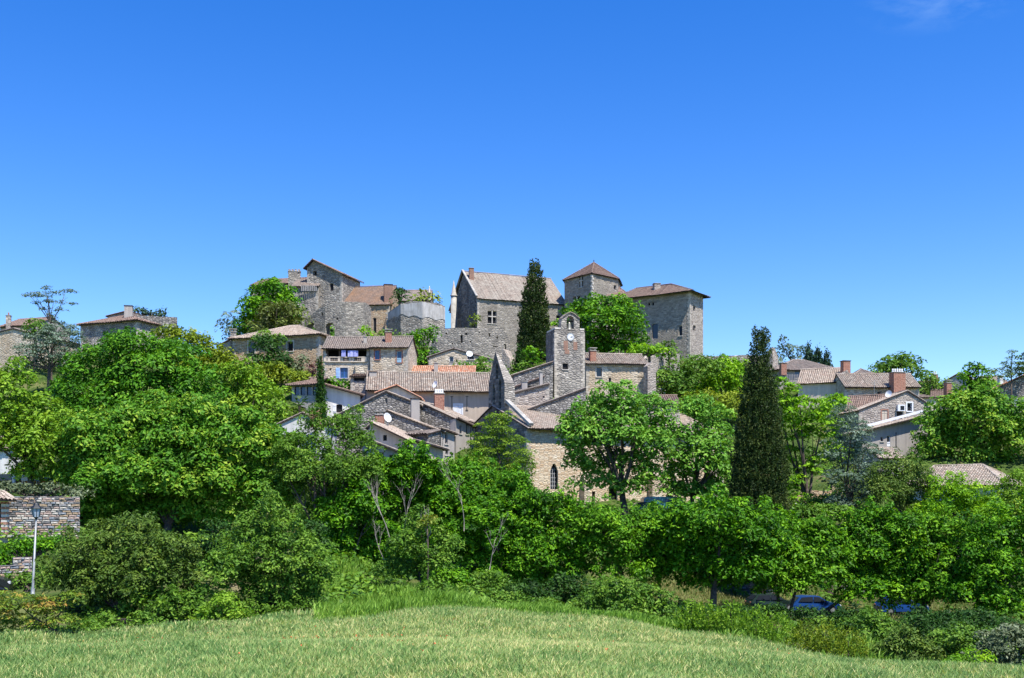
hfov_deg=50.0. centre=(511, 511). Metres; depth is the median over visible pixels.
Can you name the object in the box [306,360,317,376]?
purple shrub
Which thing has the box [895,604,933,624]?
undergrowth shrub
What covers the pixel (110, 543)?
olive dark bush
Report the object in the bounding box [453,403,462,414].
window
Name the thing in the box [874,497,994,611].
belt tree
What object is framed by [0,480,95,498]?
terrace flower hedge
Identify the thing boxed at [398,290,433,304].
grey roofed castle range
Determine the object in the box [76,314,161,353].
hip roofed skyline house
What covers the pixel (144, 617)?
leafy bush
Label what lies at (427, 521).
dead tree
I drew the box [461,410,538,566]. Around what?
feathery robinia
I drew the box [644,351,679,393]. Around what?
garden wall
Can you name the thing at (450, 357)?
window
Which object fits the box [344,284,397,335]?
rust roofed castle range
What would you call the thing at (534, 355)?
castle yard shrub
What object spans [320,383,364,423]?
white house
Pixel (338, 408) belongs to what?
window
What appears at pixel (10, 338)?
pale gable house
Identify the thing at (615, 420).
plane tree
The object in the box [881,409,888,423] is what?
window
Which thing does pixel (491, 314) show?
window
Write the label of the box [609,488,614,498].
window
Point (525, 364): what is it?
slope bush
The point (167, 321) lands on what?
flat topped stone house
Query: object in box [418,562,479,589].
undergrowth shrub
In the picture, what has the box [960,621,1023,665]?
bush
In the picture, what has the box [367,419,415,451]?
cream barred house
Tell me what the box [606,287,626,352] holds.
castle wing
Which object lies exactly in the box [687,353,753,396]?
tree
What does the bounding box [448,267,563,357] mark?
castle hall
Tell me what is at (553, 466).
window
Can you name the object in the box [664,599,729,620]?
undergrowth shrub
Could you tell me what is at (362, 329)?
wall foot shrub
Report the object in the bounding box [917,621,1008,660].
corner side bush
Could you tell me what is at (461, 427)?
shaded plaster house
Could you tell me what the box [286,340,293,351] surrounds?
window
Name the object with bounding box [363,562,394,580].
undergrowth shrub
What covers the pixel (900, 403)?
rubble gable house
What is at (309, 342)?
orange hipped house
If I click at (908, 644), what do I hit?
bush
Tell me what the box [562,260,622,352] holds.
stair tower
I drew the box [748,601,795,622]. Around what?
undergrowth shrub
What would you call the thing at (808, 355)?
skyline conifer
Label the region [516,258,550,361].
castle cypress
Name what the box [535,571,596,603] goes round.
undergrowth shrub
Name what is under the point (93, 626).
front shrub
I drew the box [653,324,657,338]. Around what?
window
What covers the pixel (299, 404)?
fan palm
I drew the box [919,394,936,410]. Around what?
ochre cottage
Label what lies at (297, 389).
window
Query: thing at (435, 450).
cream house wing
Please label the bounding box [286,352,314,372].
grey shrub
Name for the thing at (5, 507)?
tiled porch
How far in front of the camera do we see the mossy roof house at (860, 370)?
173.72 m
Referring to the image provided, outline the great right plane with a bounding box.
[904,378,1023,462]
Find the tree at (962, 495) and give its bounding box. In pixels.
[906,470,1008,558]
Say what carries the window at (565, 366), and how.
in the bell tower at (565, 347)
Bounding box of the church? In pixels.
[473,399,726,503]
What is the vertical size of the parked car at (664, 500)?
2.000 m
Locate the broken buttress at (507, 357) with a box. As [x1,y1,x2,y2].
[502,349,514,370]
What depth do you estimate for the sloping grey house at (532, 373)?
131.60 m
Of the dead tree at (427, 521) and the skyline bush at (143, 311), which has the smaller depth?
the dead tree at (427, 521)
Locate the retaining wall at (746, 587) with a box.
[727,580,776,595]
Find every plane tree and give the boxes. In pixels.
[198,356,294,433]
[550,379,681,521]
[650,390,736,502]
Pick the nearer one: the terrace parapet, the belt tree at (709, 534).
the belt tree at (709, 534)
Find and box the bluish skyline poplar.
[774,334,806,364]
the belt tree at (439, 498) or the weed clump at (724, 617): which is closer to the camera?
the weed clump at (724, 617)
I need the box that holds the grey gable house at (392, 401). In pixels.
[333,390,422,456]
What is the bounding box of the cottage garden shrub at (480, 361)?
[450,355,492,373]
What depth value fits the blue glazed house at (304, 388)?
131.66 m
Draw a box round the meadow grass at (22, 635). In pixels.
[0,608,331,645]
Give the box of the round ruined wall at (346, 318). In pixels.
[305,301,370,337]
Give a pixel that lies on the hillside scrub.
(350, 587)
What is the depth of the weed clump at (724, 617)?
50.81 m
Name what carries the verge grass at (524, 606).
on the ground at (1006, 469)
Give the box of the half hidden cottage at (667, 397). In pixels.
[640,394,679,422]
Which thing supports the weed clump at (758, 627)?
on the ground at (1006, 469)
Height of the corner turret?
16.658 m
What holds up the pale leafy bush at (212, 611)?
on the ground at (1006, 469)
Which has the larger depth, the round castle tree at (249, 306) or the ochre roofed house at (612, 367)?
the round castle tree at (249, 306)
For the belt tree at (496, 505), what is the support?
on the ground at (1006, 469)
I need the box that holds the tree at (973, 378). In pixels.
[956,360,1000,392]
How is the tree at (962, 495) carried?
on the ground at (1006, 469)
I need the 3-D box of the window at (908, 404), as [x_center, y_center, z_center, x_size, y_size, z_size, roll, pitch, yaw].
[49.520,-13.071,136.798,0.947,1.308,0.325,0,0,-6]
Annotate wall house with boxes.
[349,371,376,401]
[515,382,549,405]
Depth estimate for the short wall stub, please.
66.28 m
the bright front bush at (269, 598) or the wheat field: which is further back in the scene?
the bright front bush at (269, 598)
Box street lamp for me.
[30,500,41,593]
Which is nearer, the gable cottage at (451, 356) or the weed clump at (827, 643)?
the weed clump at (827, 643)
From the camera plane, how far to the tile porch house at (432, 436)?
111.74 m
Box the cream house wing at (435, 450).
[411,438,449,462]
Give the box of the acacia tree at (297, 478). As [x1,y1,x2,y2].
[268,402,387,532]
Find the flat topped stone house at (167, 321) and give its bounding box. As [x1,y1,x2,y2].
[132,315,176,340]
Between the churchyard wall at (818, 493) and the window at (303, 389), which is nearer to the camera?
the churchyard wall at (818, 493)
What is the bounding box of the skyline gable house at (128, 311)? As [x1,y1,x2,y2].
[105,305,144,317]
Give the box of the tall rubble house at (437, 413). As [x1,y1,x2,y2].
[420,389,474,429]
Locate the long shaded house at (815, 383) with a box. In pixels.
[797,360,850,408]
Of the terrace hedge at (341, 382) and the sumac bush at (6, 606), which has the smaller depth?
the sumac bush at (6, 606)
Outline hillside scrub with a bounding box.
[0,343,1023,628]
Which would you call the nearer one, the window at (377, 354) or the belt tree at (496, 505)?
the belt tree at (496, 505)
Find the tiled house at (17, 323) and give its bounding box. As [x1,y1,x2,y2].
[0,312,69,340]
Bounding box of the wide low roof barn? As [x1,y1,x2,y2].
[907,463,1022,500]
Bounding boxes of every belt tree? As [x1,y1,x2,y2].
[310,470,386,566]
[336,438,446,563]
[381,451,500,571]
[441,462,558,587]
[511,477,597,591]
[558,490,689,587]
[627,500,689,599]
[644,483,796,606]
[749,508,870,616]
[753,494,809,615]
[816,491,952,615]
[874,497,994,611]
[941,491,1023,618]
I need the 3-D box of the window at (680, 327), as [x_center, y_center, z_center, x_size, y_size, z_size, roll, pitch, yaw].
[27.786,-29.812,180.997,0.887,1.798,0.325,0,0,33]
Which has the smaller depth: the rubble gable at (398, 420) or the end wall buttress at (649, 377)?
the rubble gable at (398, 420)
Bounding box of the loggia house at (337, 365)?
[322,336,373,387]
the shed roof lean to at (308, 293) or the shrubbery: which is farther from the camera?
the shed roof lean to at (308, 293)
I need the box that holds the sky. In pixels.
[0,0,1023,380]
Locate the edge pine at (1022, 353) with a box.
[1014,352,1023,376]
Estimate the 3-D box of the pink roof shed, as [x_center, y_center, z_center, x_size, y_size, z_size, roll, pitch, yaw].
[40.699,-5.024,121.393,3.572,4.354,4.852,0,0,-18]
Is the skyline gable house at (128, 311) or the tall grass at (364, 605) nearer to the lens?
the tall grass at (364, 605)
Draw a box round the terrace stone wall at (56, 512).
[8,497,79,538]
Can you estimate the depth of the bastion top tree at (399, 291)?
180.35 m
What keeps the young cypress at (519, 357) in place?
on the ground at (1006, 469)
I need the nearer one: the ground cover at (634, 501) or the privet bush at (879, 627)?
the privet bush at (879, 627)
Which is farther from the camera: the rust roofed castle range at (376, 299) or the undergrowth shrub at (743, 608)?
the rust roofed castle range at (376, 299)
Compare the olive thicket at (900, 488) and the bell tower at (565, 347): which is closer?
the olive thicket at (900, 488)
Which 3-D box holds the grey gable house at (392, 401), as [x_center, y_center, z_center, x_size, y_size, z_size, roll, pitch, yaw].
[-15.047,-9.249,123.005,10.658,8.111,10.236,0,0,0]
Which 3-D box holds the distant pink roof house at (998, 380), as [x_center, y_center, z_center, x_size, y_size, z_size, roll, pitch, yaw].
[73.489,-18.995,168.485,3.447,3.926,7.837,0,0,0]
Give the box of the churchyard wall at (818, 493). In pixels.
[795,485,842,503]
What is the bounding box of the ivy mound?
[627,341,669,362]
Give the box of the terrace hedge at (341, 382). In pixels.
[326,376,350,389]
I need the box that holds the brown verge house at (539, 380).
[514,371,544,390]
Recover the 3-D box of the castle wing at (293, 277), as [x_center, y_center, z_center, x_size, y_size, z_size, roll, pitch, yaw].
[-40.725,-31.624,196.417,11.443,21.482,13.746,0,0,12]
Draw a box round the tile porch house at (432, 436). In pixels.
[404,429,441,445]
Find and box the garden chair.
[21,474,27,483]
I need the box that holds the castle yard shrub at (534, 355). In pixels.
[521,345,545,366]
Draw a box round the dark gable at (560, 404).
[528,387,585,488]
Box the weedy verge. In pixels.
[672,618,1023,665]
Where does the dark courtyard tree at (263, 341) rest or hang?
on the ground at (1006, 469)
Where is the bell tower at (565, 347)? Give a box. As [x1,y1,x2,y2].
[546,311,584,397]
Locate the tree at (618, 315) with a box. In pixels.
[549,292,650,355]
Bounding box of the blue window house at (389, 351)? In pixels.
[368,329,418,372]
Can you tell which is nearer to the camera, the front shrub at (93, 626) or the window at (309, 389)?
the front shrub at (93, 626)
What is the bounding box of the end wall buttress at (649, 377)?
[644,362,655,393]
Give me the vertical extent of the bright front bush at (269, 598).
7.684 m
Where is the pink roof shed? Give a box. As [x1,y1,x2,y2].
[856,446,904,476]
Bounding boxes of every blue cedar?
[12,320,90,407]
[817,404,890,567]
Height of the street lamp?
5.252 m
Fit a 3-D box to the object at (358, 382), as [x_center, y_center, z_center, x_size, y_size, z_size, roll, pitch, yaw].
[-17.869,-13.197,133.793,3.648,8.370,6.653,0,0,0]
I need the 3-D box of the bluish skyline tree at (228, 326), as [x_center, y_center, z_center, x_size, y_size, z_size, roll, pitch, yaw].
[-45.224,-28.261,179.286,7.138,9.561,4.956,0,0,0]
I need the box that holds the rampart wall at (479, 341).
[430,328,509,359]
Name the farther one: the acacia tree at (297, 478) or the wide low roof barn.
the wide low roof barn
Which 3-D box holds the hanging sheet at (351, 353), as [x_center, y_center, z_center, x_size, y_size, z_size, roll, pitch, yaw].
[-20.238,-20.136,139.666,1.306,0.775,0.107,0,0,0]
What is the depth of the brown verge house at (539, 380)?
128.13 m
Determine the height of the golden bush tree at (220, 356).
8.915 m
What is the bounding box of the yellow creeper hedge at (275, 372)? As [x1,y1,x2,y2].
[226,360,315,392]
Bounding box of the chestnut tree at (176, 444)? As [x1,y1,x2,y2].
[48,389,312,530]
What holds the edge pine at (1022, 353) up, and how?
on the ground at (1006, 469)
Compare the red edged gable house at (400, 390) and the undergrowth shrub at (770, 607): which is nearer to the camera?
the undergrowth shrub at (770, 607)
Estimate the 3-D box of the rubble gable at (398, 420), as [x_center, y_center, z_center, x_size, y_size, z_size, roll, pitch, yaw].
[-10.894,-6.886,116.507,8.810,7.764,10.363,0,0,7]
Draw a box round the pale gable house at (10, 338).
[0,327,79,370]
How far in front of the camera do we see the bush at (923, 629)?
61.69 m
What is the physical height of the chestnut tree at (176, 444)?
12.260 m
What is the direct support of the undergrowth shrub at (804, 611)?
on the ground at (1006, 469)
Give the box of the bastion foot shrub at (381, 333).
[373,328,416,339]
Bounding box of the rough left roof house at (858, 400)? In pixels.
[845,394,885,410]
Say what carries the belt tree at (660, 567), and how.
on the ground at (1006, 469)
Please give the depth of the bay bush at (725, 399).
130.56 m
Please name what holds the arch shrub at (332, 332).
on the ground at (1006, 469)
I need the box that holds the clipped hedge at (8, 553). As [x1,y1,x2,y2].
[0,532,76,564]
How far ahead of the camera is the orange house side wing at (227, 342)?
152.06 m
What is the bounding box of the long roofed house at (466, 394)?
[365,371,490,420]
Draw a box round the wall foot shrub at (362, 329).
[358,325,375,337]
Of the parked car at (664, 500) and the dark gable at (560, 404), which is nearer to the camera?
the parked car at (664, 500)
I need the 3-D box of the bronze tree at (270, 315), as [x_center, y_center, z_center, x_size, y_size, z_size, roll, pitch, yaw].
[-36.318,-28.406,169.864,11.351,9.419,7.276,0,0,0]
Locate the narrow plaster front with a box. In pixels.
[434,427,458,463]
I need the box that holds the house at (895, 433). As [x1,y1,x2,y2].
[839,410,923,456]
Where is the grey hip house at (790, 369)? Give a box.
[759,359,830,389]
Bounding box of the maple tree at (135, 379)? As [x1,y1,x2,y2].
[44,326,229,448]
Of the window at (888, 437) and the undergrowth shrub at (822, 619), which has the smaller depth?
the undergrowth shrub at (822, 619)
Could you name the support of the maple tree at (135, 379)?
on the ground at (1006, 469)
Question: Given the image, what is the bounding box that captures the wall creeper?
[658,340,681,369]
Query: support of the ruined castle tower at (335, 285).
on the ground at (1006, 469)
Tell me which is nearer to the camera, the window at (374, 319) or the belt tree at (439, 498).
the belt tree at (439, 498)
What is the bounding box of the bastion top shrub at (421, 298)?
[407,287,442,302]
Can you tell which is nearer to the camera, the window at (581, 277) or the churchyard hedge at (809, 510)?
the churchyard hedge at (809, 510)
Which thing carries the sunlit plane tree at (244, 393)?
on the ground at (1006, 469)
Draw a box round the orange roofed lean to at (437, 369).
[412,362,475,372]
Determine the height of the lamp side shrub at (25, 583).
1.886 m
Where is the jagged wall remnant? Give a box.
[767,347,777,366]
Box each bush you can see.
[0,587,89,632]
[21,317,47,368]
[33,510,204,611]
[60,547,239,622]
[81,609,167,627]
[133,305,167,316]
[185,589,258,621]
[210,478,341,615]
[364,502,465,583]
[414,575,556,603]
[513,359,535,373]
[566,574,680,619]
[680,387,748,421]
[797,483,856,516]
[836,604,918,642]
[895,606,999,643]
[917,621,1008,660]
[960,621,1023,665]
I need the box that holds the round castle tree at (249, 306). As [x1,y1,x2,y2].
[230,276,307,334]
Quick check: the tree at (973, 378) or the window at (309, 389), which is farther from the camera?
the tree at (973, 378)
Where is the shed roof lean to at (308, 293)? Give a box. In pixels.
[292,279,319,329]
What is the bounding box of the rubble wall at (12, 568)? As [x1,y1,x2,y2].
[0,565,23,580]
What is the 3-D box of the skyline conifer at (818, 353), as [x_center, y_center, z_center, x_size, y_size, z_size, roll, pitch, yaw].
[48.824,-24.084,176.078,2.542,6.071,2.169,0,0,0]
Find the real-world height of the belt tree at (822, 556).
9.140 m
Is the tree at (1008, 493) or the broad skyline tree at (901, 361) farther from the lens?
the broad skyline tree at (901, 361)
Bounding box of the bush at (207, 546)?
[182,517,335,575]
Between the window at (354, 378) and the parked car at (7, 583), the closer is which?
the parked car at (7, 583)
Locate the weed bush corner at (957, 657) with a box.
[939,645,997,663]
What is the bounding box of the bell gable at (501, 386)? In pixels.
[489,351,514,436]
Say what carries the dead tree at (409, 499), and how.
on the ground at (1006, 469)
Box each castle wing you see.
[250,269,306,322]
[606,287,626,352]
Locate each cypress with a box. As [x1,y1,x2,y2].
[313,353,327,417]
[510,340,525,371]
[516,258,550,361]
[726,326,792,592]
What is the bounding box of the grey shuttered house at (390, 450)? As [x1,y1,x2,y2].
[362,440,404,493]
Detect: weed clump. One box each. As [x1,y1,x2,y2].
[671,598,711,630]
[689,599,729,631]
[714,599,751,631]
[737,604,776,636]
[759,611,797,646]
[784,617,825,651]
[806,620,845,653]
[829,624,869,658]
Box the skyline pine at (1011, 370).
[987,349,1023,405]
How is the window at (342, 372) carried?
in the loggia house at (337, 365)
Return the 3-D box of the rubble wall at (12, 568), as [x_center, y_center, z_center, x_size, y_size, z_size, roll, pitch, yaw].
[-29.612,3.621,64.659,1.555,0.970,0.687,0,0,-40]
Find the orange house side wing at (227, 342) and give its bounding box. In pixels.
[218,340,232,360]
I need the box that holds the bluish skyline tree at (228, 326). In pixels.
[213,310,247,339]
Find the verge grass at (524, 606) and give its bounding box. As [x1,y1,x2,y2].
[486,600,703,632]
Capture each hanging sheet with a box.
[341,350,345,356]
[348,350,357,356]
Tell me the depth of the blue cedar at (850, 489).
100.57 m
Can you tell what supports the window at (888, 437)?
in the house at (895, 433)
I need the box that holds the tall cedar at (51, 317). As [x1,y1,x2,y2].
[21,285,78,380]
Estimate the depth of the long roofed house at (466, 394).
129.36 m
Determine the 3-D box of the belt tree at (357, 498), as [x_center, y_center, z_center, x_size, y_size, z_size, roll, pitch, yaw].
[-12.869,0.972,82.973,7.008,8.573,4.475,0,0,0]
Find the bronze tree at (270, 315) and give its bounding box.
[240,300,313,333]
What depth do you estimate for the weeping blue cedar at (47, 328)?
135.69 m
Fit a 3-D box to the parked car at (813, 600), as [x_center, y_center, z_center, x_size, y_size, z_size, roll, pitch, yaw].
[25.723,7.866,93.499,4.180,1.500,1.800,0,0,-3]
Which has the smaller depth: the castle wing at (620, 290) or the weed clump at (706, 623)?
the weed clump at (706, 623)
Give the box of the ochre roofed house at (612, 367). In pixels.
[585,347,647,407]
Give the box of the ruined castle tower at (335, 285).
[303,258,363,334]
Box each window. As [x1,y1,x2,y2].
[247,340,255,353]
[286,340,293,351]
[295,386,299,394]
[301,386,305,394]
[307,386,311,394]
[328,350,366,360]
[333,404,341,412]
[336,366,348,378]
[353,377,364,380]
[373,318,375,332]
[374,349,380,359]
[396,350,402,362]
[449,356,452,365]
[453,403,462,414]
[487,311,496,324]
[551,464,555,488]
[562,363,568,369]
[579,276,582,287]
[595,366,602,377]
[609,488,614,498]
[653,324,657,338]
[678,326,682,336]
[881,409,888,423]
[886,436,890,446]
[906,402,912,411]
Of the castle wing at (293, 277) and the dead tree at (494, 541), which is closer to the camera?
the dead tree at (494, 541)
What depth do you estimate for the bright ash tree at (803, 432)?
105.46 m
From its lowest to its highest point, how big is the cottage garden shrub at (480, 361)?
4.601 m
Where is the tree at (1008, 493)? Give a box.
[983,468,1023,586]
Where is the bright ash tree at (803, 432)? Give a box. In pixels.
[764,376,853,505]
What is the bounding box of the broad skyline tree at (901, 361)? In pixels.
[867,350,927,385]
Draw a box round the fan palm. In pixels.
[290,395,311,412]
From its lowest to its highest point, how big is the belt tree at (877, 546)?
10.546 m
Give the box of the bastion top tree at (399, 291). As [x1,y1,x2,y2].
[389,287,410,307]
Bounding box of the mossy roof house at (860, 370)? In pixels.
[854,368,873,372]
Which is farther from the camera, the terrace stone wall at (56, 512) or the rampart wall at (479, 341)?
the rampart wall at (479, 341)
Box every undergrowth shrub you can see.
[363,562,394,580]
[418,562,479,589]
[466,569,517,595]
[498,577,557,602]
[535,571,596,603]
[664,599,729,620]
[712,603,762,624]
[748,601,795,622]
[780,604,829,627]
[813,613,870,633]
[827,602,871,631]
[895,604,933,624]
[924,607,977,627]
[974,610,1023,638]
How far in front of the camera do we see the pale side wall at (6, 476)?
88.85 m
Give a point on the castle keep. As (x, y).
(674, 312)
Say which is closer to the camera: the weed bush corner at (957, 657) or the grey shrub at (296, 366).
the weed bush corner at (957, 657)
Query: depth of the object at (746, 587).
98.36 m
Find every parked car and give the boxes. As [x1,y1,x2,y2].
[0,576,15,591]
[628,502,667,516]
[640,497,687,507]
[744,593,790,608]
[790,595,840,612]
[873,596,928,612]
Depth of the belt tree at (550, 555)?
84.12 m
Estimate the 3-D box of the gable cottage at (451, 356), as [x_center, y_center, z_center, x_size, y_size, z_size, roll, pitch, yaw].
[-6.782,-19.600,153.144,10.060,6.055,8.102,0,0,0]
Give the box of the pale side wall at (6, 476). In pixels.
[0,474,12,483]
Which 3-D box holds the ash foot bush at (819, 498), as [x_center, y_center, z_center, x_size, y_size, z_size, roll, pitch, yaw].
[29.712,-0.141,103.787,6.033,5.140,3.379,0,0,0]
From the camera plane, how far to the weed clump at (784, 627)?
50.22 m
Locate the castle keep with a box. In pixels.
[617,283,710,359]
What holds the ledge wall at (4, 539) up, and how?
on the ground at (1006, 469)
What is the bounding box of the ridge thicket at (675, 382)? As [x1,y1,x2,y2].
[656,353,727,413]
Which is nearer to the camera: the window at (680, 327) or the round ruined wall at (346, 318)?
the round ruined wall at (346, 318)
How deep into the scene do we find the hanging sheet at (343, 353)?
139.66 m
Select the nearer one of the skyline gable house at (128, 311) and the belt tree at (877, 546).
the belt tree at (877, 546)
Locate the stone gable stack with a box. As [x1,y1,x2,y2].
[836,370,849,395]
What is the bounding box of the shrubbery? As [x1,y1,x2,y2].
[918,370,953,394]
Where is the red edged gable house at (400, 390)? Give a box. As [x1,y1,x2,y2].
[374,384,424,400]
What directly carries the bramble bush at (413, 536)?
on the ground at (1006, 469)
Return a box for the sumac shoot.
[416,514,441,579]
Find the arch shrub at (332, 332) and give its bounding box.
[304,324,334,335]
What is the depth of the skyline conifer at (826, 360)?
175.68 m
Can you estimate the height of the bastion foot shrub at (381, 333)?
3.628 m
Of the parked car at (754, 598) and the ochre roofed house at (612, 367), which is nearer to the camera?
the parked car at (754, 598)
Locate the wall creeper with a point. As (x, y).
(672, 352)
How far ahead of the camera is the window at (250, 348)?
150.28 m
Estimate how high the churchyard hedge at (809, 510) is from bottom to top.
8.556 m
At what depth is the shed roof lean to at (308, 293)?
184.69 m
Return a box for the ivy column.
[409,324,441,366]
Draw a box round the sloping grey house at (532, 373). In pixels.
[511,361,552,399]
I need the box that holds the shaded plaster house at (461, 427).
[450,417,476,452]
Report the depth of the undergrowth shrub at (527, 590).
74.24 m
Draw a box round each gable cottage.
[277,407,336,459]
[427,347,493,371]
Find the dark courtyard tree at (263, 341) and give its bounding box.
[241,334,296,374]
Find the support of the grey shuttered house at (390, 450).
on the ground at (1006, 469)
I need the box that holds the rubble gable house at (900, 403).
[838,389,928,436]
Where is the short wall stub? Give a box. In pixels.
[12,557,31,577]
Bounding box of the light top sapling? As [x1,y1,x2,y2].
[248,328,291,352]
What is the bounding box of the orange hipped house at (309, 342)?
[227,325,334,381]
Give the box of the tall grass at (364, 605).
[312,554,492,620]
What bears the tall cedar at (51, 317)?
on the ground at (1006, 469)
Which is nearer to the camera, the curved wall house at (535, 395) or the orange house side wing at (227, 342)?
the curved wall house at (535, 395)
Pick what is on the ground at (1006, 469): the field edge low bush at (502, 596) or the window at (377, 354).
the field edge low bush at (502, 596)
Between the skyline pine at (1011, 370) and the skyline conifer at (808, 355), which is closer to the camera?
the skyline pine at (1011, 370)
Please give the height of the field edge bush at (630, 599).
3.983 m
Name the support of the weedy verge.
on the ground at (1006, 469)
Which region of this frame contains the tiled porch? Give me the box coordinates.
[0,490,16,534]
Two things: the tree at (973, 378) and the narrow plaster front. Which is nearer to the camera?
the narrow plaster front
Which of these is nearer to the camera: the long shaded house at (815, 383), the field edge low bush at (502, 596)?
the field edge low bush at (502, 596)
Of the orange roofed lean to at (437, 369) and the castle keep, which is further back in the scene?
the castle keep
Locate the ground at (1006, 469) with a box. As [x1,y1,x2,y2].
[0,347,1023,677]
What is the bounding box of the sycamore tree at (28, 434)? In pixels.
[0,355,77,490]
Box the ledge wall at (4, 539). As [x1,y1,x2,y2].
[0,535,29,542]
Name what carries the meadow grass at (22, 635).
on the ground at (1006, 469)
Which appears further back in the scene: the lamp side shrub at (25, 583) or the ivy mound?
the ivy mound
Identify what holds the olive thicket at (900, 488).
on the ground at (1006, 469)
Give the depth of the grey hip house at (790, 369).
160.76 m
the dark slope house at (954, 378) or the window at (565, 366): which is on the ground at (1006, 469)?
the dark slope house at (954, 378)
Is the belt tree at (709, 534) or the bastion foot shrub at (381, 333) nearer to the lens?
the belt tree at (709, 534)
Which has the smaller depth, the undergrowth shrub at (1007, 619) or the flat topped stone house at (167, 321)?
the undergrowth shrub at (1007, 619)
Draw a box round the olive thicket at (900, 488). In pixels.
[856,446,937,513]
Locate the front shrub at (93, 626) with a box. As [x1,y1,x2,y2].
[3,619,110,631]
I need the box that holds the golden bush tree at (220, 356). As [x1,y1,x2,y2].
[148,323,241,375]
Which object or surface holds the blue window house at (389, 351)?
on the ground at (1006, 469)
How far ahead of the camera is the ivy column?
157.28 m
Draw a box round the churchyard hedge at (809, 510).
[778,501,875,593]
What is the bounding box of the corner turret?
[450,281,456,327]
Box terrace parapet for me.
[698,355,763,363]
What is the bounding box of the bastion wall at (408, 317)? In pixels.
[388,286,444,346]
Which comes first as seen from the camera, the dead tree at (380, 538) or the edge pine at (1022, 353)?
the dead tree at (380, 538)
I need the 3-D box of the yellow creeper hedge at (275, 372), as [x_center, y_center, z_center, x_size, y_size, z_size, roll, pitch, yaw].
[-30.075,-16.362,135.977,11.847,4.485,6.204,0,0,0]
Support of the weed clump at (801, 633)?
on the ground at (1006, 469)
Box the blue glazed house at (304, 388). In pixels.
[285,376,339,409]
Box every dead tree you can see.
[368,476,389,536]
[372,518,388,559]
[393,476,421,527]
[419,505,430,556]
[438,459,464,530]
[486,514,508,568]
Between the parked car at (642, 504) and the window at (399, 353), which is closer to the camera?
the parked car at (642, 504)
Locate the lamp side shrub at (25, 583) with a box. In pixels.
[0,567,50,591]
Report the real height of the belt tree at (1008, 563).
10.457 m
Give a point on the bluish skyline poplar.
(800, 349)
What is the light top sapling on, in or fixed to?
on the ground at (1006, 469)
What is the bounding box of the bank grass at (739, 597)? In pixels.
[649,574,1023,637]
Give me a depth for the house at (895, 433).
128.63 m
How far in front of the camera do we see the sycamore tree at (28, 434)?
85.61 m
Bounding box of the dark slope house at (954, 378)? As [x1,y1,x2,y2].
[947,372,970,390]
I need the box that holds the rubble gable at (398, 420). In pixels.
[365,409,455,445]
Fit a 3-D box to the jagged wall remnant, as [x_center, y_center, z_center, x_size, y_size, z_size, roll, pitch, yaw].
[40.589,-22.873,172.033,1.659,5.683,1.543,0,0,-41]
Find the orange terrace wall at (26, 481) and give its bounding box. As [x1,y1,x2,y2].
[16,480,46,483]
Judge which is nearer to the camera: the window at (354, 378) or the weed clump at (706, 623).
the weed clump at (706, 623)
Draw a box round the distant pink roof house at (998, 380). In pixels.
[982,375,1006,387]
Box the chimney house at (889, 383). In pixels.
[834,369,921,409]
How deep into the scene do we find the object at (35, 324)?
147.62 m
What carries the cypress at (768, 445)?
on the ground at (1006, 469)
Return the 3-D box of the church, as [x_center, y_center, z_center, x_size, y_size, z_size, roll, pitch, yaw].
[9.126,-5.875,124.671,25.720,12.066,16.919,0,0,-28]
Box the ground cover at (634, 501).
[2,345,1023,526]
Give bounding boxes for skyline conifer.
[802,340,814,361]
[812,343,823,363]
[821,346,833,366]
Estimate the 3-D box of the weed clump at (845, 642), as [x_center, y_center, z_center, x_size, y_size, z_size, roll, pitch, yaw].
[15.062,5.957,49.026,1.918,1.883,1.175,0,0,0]
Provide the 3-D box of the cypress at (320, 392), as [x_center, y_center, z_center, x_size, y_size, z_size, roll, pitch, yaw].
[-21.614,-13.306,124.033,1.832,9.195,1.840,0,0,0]
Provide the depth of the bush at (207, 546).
69.64 m
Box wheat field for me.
[0,603,1023,677]
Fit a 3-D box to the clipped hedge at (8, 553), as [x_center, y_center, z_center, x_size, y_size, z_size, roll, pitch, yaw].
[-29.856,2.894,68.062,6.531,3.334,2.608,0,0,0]
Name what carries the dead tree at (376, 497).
on the ground at (1006, 469)
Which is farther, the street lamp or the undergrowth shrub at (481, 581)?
the undergrowth shrub at (481, 581)

